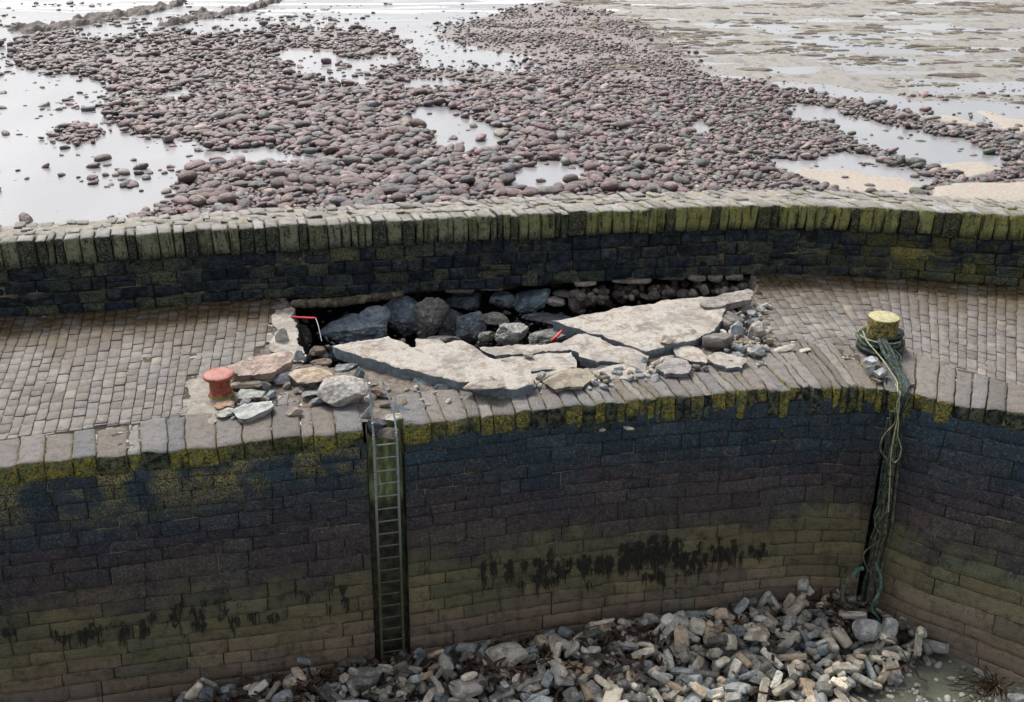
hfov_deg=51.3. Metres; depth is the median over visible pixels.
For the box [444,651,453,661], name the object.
rubble block
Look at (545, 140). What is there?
beach boulder
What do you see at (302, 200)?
beach boulder
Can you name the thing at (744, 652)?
rubble block
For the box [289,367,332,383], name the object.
loose stone
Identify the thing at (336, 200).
beach boulder
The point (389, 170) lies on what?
beach boulder
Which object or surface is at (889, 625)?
rubble stone
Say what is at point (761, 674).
rubble block
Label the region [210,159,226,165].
beach boulder
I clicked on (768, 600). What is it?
rubble block
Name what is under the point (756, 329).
loose stone
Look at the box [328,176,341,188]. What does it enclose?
beach boulder
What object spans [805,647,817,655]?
rubble block
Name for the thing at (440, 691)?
rubble block
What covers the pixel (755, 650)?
rubble block
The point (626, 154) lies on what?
beach boulder
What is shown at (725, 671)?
rubble block
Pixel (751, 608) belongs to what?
rubble block
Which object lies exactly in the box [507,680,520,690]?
rubble block
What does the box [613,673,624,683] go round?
rubble block
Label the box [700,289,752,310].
slate block
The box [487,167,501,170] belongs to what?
beach boulder
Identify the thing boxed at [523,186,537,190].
beach boulder
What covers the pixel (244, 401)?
loose stone
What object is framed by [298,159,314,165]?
beach boulder
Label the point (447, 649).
rubble block
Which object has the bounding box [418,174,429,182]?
beach boulder
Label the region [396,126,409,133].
beach boulder
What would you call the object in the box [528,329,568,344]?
pit boulder
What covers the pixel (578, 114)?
beach boulder
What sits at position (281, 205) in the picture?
beach boulder
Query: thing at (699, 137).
beach boulder
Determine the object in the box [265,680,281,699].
rubble block
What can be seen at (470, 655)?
rubble block
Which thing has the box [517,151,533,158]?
beach boulder
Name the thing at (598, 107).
beach boulder
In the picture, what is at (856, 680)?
rubble block
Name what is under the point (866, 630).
rubble stone
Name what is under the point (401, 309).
pit boulder
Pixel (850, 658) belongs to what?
rubble block
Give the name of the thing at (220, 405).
loose stone
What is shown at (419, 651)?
rubble block
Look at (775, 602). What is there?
rubble block
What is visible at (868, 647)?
rubble block
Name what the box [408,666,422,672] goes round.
rubble block
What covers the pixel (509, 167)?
beach boulder
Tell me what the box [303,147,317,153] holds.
beach boulder
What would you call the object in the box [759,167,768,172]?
beach boulder
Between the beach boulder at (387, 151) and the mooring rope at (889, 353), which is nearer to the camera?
the mooring rope at (889, 353)
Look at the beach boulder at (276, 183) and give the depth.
36.53 m
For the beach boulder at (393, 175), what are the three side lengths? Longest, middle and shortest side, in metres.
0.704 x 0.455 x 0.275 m
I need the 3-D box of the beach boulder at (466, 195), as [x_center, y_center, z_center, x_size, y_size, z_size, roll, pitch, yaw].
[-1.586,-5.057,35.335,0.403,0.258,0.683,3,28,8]
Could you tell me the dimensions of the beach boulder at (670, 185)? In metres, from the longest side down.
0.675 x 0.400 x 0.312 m
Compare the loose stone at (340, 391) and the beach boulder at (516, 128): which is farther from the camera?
the beach boulder at (516, 128)
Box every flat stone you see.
[231,401,273,422]
[542,368,596,392]
[655,358,690,377]
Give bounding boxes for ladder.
[360,381,409,662]
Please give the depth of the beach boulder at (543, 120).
45.17 m
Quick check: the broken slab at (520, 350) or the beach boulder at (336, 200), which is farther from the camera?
the beach boulder at (336, 200)
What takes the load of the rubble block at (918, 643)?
on the rubble at (628, 689)
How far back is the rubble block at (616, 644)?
19.64 m
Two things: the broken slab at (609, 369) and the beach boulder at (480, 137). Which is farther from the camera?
the beach boulder at (480, 137)
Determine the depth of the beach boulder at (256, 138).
42.39 m
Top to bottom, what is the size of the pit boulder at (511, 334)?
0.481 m
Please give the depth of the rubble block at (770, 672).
18.96 m
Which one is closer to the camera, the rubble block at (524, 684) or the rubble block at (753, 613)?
the rubble block at (524, 684)
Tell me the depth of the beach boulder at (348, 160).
39.10 m
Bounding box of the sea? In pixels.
[0,0,1023,225]
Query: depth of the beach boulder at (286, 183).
36.57 m
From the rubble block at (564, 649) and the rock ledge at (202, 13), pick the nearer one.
the rubble block at (564, 649)
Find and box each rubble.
[175,578,1019,701]
[231,275,772,419]
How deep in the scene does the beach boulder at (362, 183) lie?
36.49 m
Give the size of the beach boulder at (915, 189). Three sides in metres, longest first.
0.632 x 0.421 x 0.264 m
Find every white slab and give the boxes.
[672,345,707,366]
[707,352,746,371]
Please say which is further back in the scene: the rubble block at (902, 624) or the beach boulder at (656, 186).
the beach boulder at (656, 186)
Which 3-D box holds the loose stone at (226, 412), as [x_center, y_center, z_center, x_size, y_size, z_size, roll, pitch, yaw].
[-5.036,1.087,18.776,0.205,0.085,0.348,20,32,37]
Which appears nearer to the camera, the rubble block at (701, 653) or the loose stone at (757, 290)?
the rubble block at (701, 653)
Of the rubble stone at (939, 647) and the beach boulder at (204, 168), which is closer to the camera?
the rubble stone at (939, 647)
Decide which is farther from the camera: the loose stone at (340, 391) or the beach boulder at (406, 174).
the beach boulder at (406, 174)
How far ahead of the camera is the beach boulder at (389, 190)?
35.73 m
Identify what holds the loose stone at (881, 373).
on the harbour wall at (780, 456)
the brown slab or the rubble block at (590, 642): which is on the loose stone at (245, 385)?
the brown slab
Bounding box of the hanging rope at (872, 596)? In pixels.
[840,403,904,623]
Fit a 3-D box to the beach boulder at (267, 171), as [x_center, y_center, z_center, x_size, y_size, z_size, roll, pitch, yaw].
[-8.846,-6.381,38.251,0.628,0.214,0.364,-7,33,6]
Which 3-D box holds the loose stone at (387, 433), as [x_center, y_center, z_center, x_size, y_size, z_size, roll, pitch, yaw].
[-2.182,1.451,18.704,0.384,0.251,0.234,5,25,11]
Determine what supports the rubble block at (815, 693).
on the rubble at (628, 689)
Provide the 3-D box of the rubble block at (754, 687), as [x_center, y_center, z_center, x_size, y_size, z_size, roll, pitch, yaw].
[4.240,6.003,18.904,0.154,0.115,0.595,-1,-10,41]
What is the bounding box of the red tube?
[292,316,314,318]
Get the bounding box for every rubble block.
[192,679,201,699]
[197,685,213,701]
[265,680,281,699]
[283,679,298,685]
[293,692,309,701]
[302,667,315,676]
[307,695,314,701]
[318,683,340,701]
[319,682,337,688]
[330,691,341,700]
[339,673,348,683]
[348,667,357,675]
[361,686,376,695]
[374,688,388,701]
[398,650,408,659]
[400,675,418,695]
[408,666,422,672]
[414,647,432,660]
[415,670,432,683]
[422,687,435,701]
[427,657,450,670]
[434,647,451,660]
[434,681,444,695]
[434,691,449,701]
[435,668,442,679]
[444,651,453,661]
[455,653,468,664]
[459,697,478,701]
[461,652,481,664]
[473,651,484,667]
[477,674,493,692]
[479,680,486,688]
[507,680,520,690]
[516,678,531,691]
[520,684,539,699]
[522,671,545,684]
[523,674,530,680]
[540,669,553,687]
[554,677,573,686]
[559,641,574,651]
[562,660,579,669]
[571,692,579,697]
[574,663,592,674]
[578,665,595,683]
[579,682,591,701]
[581,653,602,664]
[582,638,596,645]
[584,657,601,677]
[587,679,604,701]
[593,661,599,667]
[594,631,606,637]
[598,623,611,630]
[601,666,623,678]
[602,654,621,667]
[603,618,616,628]
[607,644,619,657]
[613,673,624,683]
[614,642,627,665]
[616,625,623,630]
[620,630,632,638]
[622,666,629,672]
[623,626,636,633]
[632,662,641,667]
[638,645,656,660]
[640,675,648,684]
[645,684,650,696]
[648,679,658,687]
[653,650,665,662]
[659,661,666,671]
[662,692,684,701]
[665,635,680,659]
[666,686,683,701]
[675,675,682,685]
[679,645,689,662]
[679,673,701,684]
[682,651,695,663]
[688,665,696,670]
[689,645,703,650]
[689,654,703,669]
[692,655,703,669]
[695,651,704,657]
[702,677,713,688]
[703,632,716,646]
[703,658,708,670]
[705,648,722,659]
[712,647,720,673]
[715,624,724,631]
[717,683,725,689]
[718,602,733,608]
[718,644,734,657]
[722,655,736,674]
[723,691,741,701]
[725,678,745,684]
[731,625,745,636]
[733,649,754,655]
[746,653,763,660]
[748,605,757,611]
[748,676,771,687]
[749,609,758,617]
[749,647,759,653]
[749,659,761,670]
[751,623,769,639]
[751,685,759,692]
[755,642,762,655]
[756,607,777,614]
[757,671,780,684]
[757,677,769,701]
[759,660,772,673]
[760,656,773,666]
[761,621,777,632]
[761,640,769,646]
[762,618,775,628]
[766,598,773,606]
[766,667,781,683]
[770,594,781,611]
[772,679,795,695]
[775,691,787,697]
[776,614,797,627]
[777,653,807,660]
[785,648,795,653]
[786,663,798,684]
[789,635,802,649]
[791,623,805,630]
[791,659,806,670]
[794,635,800,642]
[795,668,802,677]
[796,614,804,623]
[799,610,811,621]
[801,685,806,699]
[803,685,814,697]
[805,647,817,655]
[811,671,835,687]
[814,689,820,701]
[815,616,827,625]
[820,629,832,638]
[830,632,845,640]
[830,650,843,662]
[831,614,843,625]
[833,687,849,701]
[836,641,841,652]
[838,611,866,618]
[844,595,856,602]
[845,654,864,668]
[845,682,851,690]
[848,696,858,701]
[851,663,859,682]
[853,663,862,672]
[857,595,867,613]
[862,643,875,654]
[868,640,884,664]
[897,619,906,629]
[898,649,910,660]
[900,638,914,649]
[913,626,931,654]
[914,632,921,656]
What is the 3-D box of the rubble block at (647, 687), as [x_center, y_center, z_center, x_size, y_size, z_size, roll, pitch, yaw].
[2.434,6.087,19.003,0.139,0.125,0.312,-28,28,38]
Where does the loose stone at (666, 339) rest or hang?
on the broken slab at (643, 329)
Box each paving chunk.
[702,333,733,347]
[721,311,744,331]
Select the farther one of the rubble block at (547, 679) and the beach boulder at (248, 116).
the beach boulder at (248, 116)
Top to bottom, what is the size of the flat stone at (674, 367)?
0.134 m
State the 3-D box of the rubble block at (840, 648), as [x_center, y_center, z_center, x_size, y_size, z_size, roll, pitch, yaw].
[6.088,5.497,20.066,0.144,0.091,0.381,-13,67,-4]
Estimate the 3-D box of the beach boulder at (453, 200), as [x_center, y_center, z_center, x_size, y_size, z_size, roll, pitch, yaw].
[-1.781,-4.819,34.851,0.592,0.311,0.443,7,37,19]
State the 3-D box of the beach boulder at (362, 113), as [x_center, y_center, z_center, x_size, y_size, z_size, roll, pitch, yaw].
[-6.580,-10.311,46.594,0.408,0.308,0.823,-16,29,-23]
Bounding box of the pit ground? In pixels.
[231,274,775,437]
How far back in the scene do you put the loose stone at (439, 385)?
19.82 m
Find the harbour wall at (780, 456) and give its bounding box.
[0,342,1023,701]
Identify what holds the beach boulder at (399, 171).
on the beach
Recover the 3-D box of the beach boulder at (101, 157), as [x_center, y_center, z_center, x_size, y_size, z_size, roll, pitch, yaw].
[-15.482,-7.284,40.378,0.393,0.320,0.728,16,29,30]
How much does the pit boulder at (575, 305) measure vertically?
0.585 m
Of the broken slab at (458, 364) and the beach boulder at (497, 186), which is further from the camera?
the beach boulder at (497, 186)
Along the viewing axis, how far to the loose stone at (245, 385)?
19.69 m
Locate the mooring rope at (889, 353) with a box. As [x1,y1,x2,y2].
[855,328,910,474]
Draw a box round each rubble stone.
[271,688,292,701]
[282,673,306,689]
[346,666,379,692]
[449,677,483,698]
[852,619,881,641]
[881,617,898,637]
[927,639,948,653]
[1007,693,1023,701]
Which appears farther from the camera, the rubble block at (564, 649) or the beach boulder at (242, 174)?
the beach boulder at (242, 174)
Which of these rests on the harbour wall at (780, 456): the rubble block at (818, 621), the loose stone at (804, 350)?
the loose stone at (804, 350)
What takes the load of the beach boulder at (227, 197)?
on the beach
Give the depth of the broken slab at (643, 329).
22.06 m
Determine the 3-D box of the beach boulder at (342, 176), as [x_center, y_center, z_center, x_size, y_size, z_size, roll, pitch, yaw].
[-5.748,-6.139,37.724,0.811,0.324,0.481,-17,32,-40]
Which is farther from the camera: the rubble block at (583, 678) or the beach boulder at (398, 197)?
the beach boulder at (398, 197)
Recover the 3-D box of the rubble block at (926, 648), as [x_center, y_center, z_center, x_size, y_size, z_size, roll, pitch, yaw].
[7.699,5.437,20.005,0.130,0.116,0.581,4,44,-23]
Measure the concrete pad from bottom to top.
0.129 m
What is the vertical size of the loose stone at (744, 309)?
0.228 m
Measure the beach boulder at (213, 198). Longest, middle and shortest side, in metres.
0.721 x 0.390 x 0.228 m
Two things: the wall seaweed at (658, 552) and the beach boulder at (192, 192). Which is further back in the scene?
the beach boulder at (192, 192)
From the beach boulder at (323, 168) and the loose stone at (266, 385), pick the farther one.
the beach boulder at (323, 168)
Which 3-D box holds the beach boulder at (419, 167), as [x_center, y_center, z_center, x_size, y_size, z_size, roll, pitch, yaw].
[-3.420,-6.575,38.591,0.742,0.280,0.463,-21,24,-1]
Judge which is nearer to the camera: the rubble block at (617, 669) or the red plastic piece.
the rubble block at (617, 669)
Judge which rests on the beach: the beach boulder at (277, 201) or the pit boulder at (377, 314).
the beach boulder at (277, 201)
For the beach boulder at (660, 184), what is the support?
on the beach
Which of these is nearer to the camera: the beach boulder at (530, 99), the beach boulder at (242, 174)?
the beach boulder at (242, 174)
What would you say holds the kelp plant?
on the harbour bed at (930, 689)
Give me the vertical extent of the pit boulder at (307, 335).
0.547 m
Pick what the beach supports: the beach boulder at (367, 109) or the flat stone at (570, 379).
the beach boulder at (367, 109)
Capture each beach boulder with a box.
[75,122,88,129]
[94,154,111,161]
[117,168,129,174]
[149,119,167,123]
[151,110,171,117]
[158,95,168,100]
[173,195,189,204]
[176,111,187,114]
[177,170,197,182]
[183,125,193,130]
[184,159,204,170]
[187,190,198,195]
[188,195,205,206]
[192,74,206,79]
[195,164,212,171]
[195,192,210,198]
[196,129,211,135]
[197,188,215,192]
[200,180,220,187]
[202,131,219,137]
[208,196,218,202]
[209,111,225,120]
[209,190,223,197]
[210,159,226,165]
[216,184,231,191]
[217,192,235,203]
[218,163,234,170]
[219,118,236,127]
[221,131,238,137]
[229,169,246,178]
[230,155,245,162]
[231,108,244,115]
[231,115,246,121]
[233,181,249,187]
[236,188,249,192]
[237,198,251,207]
[239,134,249,139]
[239,165,254,172]
[245,114,255,119]
[248,181,265,187]
[251,136,265,140]
[258,109,268,119]
[259,169,270,173]
[264,125,283,131]
[267,199,281,206]
[269,168,291,176]
[271,178,282,188]
[275,134,291,138]
[278,202,291,207]
[281,187,296,193]
[281,194,292,202]
[283,181,293,186]
[284,170,299,176]
[287,173,299,182]
[288,129,299,134]
[294,121,311,128]
[297,101,315,107]
[297,197,309,203]
[298,136,311,144]
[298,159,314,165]
[299,173,312,180]
[302,176,316,183]
[302,183,316,192]
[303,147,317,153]
[308,112,324,116]
[313,158,321,163]
[315,139,329,146]
[316,179,324,186]
[318,165,332,172]
[318,177,329,184]
[321,156,337,164]
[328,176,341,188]
[329,129,343,134]
[329,196,347,206]
[333,169,344,175]
[334,117,347,126]
[337,149,351,157]
[339,170,353,174]
[339,173,358,178]
[340,199,352,206]
[341,111,356,118]
[342,155,361,165]
[342,177,363,182]
[346,138,358,145]
[351,89,368,94]
[351,198,363,203]
[354,181,369,187]
[355,200,364,203]
[357,107,372,111]
[357,111,366,118]
[361,178,372,184]
[363,130,376,133]
[364,116,375,122]
[364,194,373,200]
[367,172,382,181]
[370,133,384,140]
[371,154,385,161]
[373,189,383,194]
[376,91,384,95]
[378,141,394,148]
[379,146,394,155]
[380,183,398,187]
[382,158,399,162]
[383,186,399,194]
[384,101,399,107]
[385,166,403,174]
[387,173,399,179]
[390,169,406,173]
[390,192,405,201]
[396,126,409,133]
[397,146,406,153]
[398,172,413,182]
[398,188,416,192]
[400,137,412,142]
[403,148,416,158]
[403,176,417,184]
[405,157,422,164]
[408,164,426,172]
[409,118,426,126]
[409,154,423,158]
[410,128,421,133]
[413,87,427,95]
[413,136,423,143]
[413,190,430,198]
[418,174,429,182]
[419,170,436,174]
[420,195,439,203]
[427,176,440,182]
[433,179,449,189]
[439,196,452,201]
[440,174,457,182]
[442,188,451,194]
[449,198,464,202]
[451,152,464,156]
[453,188,469,195]
[454,143,464,151]
[458,183,469,190]
[459,193,469,199]
[460,175,474,183]
[468,170,476,175]
[471,106,487,112]
[474,180,484,186]
[475,133,486,141]
[475,182,488,191]
[476,89,487,92]
[478,100,489,104]
[479,151,499,156]
[487,162,495,166]
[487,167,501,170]
[488,112,497,116]
[488,156,505,162]
[492,183,506,190]
[493,129,504,136]
[498,173,515,183]
[499,188,506,195]
[502,162,515,172]
[506,188,521,196]
[511,126,525,131]
[511,184,527,189]
[512,91,523,98]
[517,116,528,121]
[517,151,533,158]
[519,189,537,196]
[520,129,533,135]
[520,140,529,146]
[522,96,537,102]
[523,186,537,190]
[525,76,536,82]
[526,141,540,148]
[531,130,543,135]
[534,122,551,129]
[535,138,552,145]
[536,119,552,122]
[537,151,556,159]
[537,186,555,194]
[545,152,559,157]
[546,144,560,151]
[550,96,559,100]
[552,182,563,188]
[553,149,567,153]
[555,188,564,193]
[557,131,566,140]
[560,144,569,149]
[562,153,576,163]
[562,174,577,182]
[564,184,580,191]
[565,181,586,187]
[569,98,584,103]
[571,124,584,129]
[574,111,584,118]
[583,162,596,170]
[584,179,593,188]
[587,170,605,179]
[589,131,603,135]
[589,174,602,182]
[591,105,607,110]
[597,135,606,142]
[600,180,618,191]
[603,178,618,183]
[613,146,629,152]
[617,120,629,129]
[620,150,629,157]
[628,172,640,180]
[630,180,646,190]
[633,146,645,152]
[633,160,643,168]
[639,186,657,193]
[640,169,654,177]
[646,183,661,193]
[651,112,661,117]
[651,143,669,152]
[652,181,664,188]
[664,181,678,190]
[672,175,683,182]
[677,187,688,192]
[690,136,704,139]
[695,158,709,166]
[706,185,721,190]
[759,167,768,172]
[780,172,794,180]
[865,187,877,193]
[909,187,926,193]
[910,157,925,162]
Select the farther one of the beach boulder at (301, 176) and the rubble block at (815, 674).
the beach boulder at (301, 176)
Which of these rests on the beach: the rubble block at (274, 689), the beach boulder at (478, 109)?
the beach boulder at (478, 109)
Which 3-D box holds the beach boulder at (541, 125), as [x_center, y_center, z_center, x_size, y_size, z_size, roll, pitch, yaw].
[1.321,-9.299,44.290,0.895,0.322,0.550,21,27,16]
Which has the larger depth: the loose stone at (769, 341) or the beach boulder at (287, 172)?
the beach boulder at (287, 172)
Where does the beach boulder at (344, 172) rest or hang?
on the beach
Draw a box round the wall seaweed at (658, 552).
[1,533,765,649]
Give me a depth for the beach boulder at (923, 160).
39.72 m
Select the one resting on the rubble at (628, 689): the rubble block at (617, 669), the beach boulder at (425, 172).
the rubble block at (617, 669)
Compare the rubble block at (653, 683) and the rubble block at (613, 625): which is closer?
the rubble block at (653, 683)
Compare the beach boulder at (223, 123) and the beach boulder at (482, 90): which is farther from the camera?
the beach boulder at (482, 90)
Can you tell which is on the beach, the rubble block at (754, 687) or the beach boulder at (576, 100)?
the beach boulder at (576, 100)
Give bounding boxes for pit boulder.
[300,324,311,344]
[315,313,386,343]
[318,345,341,360]
[359,305,390,324]
[383,295,417,335]
[414,297,449,338]
[427,335,458,342]
[438,308,462,335]
[443,291,481,309]
[456,311,485,341]
[478,331,495,342]
[481,312,509,324]
[489,290,514,307]
[494,323,528,345]
[512,288,550,312]
[523,313,570,324]
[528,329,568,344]
[545,296,564,306]
[552,289,568,297]
[568,288,586,312]
[596,299,613,309]
[639,293,649,299]
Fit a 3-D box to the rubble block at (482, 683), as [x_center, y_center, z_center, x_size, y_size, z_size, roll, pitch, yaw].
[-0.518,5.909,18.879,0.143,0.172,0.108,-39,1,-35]
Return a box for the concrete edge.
[268,307,306,364]
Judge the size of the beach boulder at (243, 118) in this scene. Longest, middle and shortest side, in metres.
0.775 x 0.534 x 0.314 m
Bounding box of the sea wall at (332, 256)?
[0,189,1023,317]
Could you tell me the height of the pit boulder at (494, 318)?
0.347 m
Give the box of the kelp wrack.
[165,590,926,701]
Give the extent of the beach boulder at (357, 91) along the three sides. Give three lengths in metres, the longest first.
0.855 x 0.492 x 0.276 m
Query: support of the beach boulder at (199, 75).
on the beach
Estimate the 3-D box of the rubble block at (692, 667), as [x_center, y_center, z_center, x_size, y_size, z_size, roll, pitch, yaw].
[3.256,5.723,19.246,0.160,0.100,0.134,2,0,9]
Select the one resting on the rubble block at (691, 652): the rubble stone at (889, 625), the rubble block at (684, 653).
the rubble block at (684, 653)
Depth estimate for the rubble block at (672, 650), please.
20.01 m
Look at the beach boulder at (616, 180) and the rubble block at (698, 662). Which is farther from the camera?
the beach boulder at (616, 180)
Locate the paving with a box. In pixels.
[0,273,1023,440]
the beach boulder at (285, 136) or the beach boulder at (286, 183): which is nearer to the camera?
the beach boulder at (286, 183)
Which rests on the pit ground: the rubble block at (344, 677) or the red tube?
the red tube
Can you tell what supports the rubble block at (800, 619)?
on the rubble block
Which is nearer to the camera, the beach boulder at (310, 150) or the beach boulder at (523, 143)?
the beach boulder at (310, 150)
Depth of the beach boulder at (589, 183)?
36.74 m
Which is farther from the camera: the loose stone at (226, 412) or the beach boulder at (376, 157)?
the beach boulder at (376, 157)
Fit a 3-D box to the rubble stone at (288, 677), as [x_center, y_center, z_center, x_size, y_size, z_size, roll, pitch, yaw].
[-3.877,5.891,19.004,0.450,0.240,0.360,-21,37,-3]
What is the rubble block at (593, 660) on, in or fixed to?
on the rubble at (628, 689)
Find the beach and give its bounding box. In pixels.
[6,0,1023,216]
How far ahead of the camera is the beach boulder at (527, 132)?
43.24 m
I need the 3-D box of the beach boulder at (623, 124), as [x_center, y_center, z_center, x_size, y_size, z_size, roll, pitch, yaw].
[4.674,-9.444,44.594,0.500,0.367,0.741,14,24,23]
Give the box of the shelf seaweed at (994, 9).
[560,0,1023,103]
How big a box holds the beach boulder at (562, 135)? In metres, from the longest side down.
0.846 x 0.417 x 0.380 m
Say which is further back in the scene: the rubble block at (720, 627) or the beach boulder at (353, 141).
the beach boulder at (353, 141)
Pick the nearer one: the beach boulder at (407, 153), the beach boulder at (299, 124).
the beach boulder at (407, 153)
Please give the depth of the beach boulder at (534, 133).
43.09 m
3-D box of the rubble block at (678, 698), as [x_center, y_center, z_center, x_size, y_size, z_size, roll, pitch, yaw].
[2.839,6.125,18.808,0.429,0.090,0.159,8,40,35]
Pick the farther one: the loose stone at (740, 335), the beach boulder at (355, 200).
the beach boulder at (355, 200)
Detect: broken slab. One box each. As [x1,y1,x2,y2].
[333,336,533,398]
[480,343,569,358]
[498,352,576,373]
[532,368,567,386]
[551,296,724,356]
[562,334,649,372]
[592,363,636,381]
[650,355,673,374]
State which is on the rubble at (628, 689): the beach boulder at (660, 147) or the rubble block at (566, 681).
the rubble block at (566, 681)
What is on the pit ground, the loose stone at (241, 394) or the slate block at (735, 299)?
the loose stone at (241, 394)
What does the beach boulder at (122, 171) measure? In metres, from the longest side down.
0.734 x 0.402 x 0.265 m
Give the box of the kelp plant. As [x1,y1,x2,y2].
[945,665,1014,701]
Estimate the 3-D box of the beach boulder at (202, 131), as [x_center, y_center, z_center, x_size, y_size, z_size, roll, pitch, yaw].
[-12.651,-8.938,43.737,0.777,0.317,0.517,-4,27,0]
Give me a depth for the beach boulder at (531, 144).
41.45 m
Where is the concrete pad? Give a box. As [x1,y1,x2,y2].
[185,378,231,423]
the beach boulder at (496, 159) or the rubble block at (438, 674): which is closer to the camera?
the rubble block at (438, 674)
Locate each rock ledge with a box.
[8,0,186,34]
[157,0,281,26]
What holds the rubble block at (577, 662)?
on the rubble at (628, 689)
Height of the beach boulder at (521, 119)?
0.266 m
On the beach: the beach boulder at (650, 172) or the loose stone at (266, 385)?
the beach boulder at (650, 172)
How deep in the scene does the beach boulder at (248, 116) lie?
45.89 m
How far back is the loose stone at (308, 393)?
19.39 m
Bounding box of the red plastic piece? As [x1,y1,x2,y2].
[550,330,562,341]
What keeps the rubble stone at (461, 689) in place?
on the rubble at (628, 689)
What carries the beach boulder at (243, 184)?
on the beach
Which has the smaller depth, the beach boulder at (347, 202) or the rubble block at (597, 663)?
the rubble block at (597, 663)
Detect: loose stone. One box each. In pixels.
[214,401,233,408]
[215,407,233,416]
[230,381,261,388]
[236,389,264,399]
[239,399,250,405]
[261,382,270,390]
[266,390,275,398]
[272,371,291,385]
[275,327,288,341]
[286,407,302,415]
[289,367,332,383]
[293,386,304,393]
[294,350,304,361]
[301,391,316,395]
[309,346,325,355]
[309,397,323,403]
[310,358,331,365]
[317,375,368,406]
[334,363,357,371]
[354,366,364,378]
[366,417,386,436]
[368,386,391,398]
[376,427,399,439]
[385,413,403,421]
[412,376,432,384]
[434,382,450,388]
[463,378,505,390]
[523,354,533,357]
[598,364,610,367]
[623,426,633,429]
[659,335,676,343]
[710,341,742,349]
[730,321,743,334]
[732,343,745,352]
[737,332,743,340]
[739,337,755,343]
[741,306,748,314]
[746,320,753,326]
[747,310,756,316]
[748,320,767,338]
[750,344,764,355]
[754,285,760,293]
[766,338,773,344]
[774,344,794,352]
[799,347,810,352]
[863,356,877,364]
[865,365,874,375]
[874,367,887,378]
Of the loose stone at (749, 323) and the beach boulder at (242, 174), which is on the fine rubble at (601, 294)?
the loose stone at (749, 323)
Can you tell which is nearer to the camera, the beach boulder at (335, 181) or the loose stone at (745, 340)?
the loose stone at (745, 340)
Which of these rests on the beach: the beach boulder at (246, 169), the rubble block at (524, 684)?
the beach boulder at (246, 169)
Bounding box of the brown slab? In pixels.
[227,351,293,381]
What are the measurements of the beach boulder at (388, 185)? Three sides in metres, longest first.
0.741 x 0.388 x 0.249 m
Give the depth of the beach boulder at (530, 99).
48.99 m
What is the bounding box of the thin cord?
[851,325,901,511]
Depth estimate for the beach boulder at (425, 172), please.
37.63 m
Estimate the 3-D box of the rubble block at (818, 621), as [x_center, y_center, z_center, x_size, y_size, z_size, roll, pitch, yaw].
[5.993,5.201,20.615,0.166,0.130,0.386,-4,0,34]
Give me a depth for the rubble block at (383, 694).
18.80 m
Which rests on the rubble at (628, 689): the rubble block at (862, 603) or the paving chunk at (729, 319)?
the rubble block at (862, 603)
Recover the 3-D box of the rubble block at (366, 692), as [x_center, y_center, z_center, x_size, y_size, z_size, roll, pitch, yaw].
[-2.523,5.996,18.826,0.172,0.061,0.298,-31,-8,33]
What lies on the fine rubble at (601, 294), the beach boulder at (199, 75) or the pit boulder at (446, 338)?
the pit boulder at (446, 338)
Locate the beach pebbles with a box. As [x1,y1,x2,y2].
[0,0,1023,223]
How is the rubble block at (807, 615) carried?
on the rubble at (628, 689)
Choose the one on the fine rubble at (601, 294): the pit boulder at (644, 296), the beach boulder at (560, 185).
the pit boulder at (644, 296)
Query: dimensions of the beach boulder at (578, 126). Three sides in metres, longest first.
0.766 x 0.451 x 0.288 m
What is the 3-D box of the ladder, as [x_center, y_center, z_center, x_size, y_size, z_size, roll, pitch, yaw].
[-2.251,3.178,19.219,0.995,5.703,1.067,0,25,0]
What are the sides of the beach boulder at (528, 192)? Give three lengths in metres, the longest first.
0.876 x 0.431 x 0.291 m
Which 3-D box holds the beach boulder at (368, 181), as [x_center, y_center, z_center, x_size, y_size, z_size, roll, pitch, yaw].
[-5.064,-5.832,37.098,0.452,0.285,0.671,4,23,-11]
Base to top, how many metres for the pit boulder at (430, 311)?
1.046 m
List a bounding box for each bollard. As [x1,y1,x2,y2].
[203,367,233,399]
[866,311,899,350]
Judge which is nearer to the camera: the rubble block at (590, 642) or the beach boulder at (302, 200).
the rubble block at (590, 642)
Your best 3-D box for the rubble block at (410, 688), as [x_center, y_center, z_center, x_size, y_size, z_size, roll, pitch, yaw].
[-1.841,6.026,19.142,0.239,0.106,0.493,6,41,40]
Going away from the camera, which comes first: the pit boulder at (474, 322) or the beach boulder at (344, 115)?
the pit boulder at (474, 322)
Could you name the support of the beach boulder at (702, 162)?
on the beach
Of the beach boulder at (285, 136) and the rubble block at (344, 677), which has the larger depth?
the beach boulder at (285, 136)
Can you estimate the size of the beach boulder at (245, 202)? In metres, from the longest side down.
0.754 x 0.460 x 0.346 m
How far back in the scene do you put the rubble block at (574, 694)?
18.65 m
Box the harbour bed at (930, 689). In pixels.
[146,613,1023,701]
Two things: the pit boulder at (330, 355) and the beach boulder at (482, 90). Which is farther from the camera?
the beach boulder at (482, 90)
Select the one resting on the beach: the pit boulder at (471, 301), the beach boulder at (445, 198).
the beach boulder at (445, 198)
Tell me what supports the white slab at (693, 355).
on the pit ground
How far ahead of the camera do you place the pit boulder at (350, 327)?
23.68 m
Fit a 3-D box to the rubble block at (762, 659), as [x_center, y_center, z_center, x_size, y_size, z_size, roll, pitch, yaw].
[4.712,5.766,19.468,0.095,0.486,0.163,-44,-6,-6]
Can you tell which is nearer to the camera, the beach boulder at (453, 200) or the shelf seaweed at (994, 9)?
the beach boulder at (453, 200)
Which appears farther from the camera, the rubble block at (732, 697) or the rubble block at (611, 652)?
the rubble block at (611, 652)

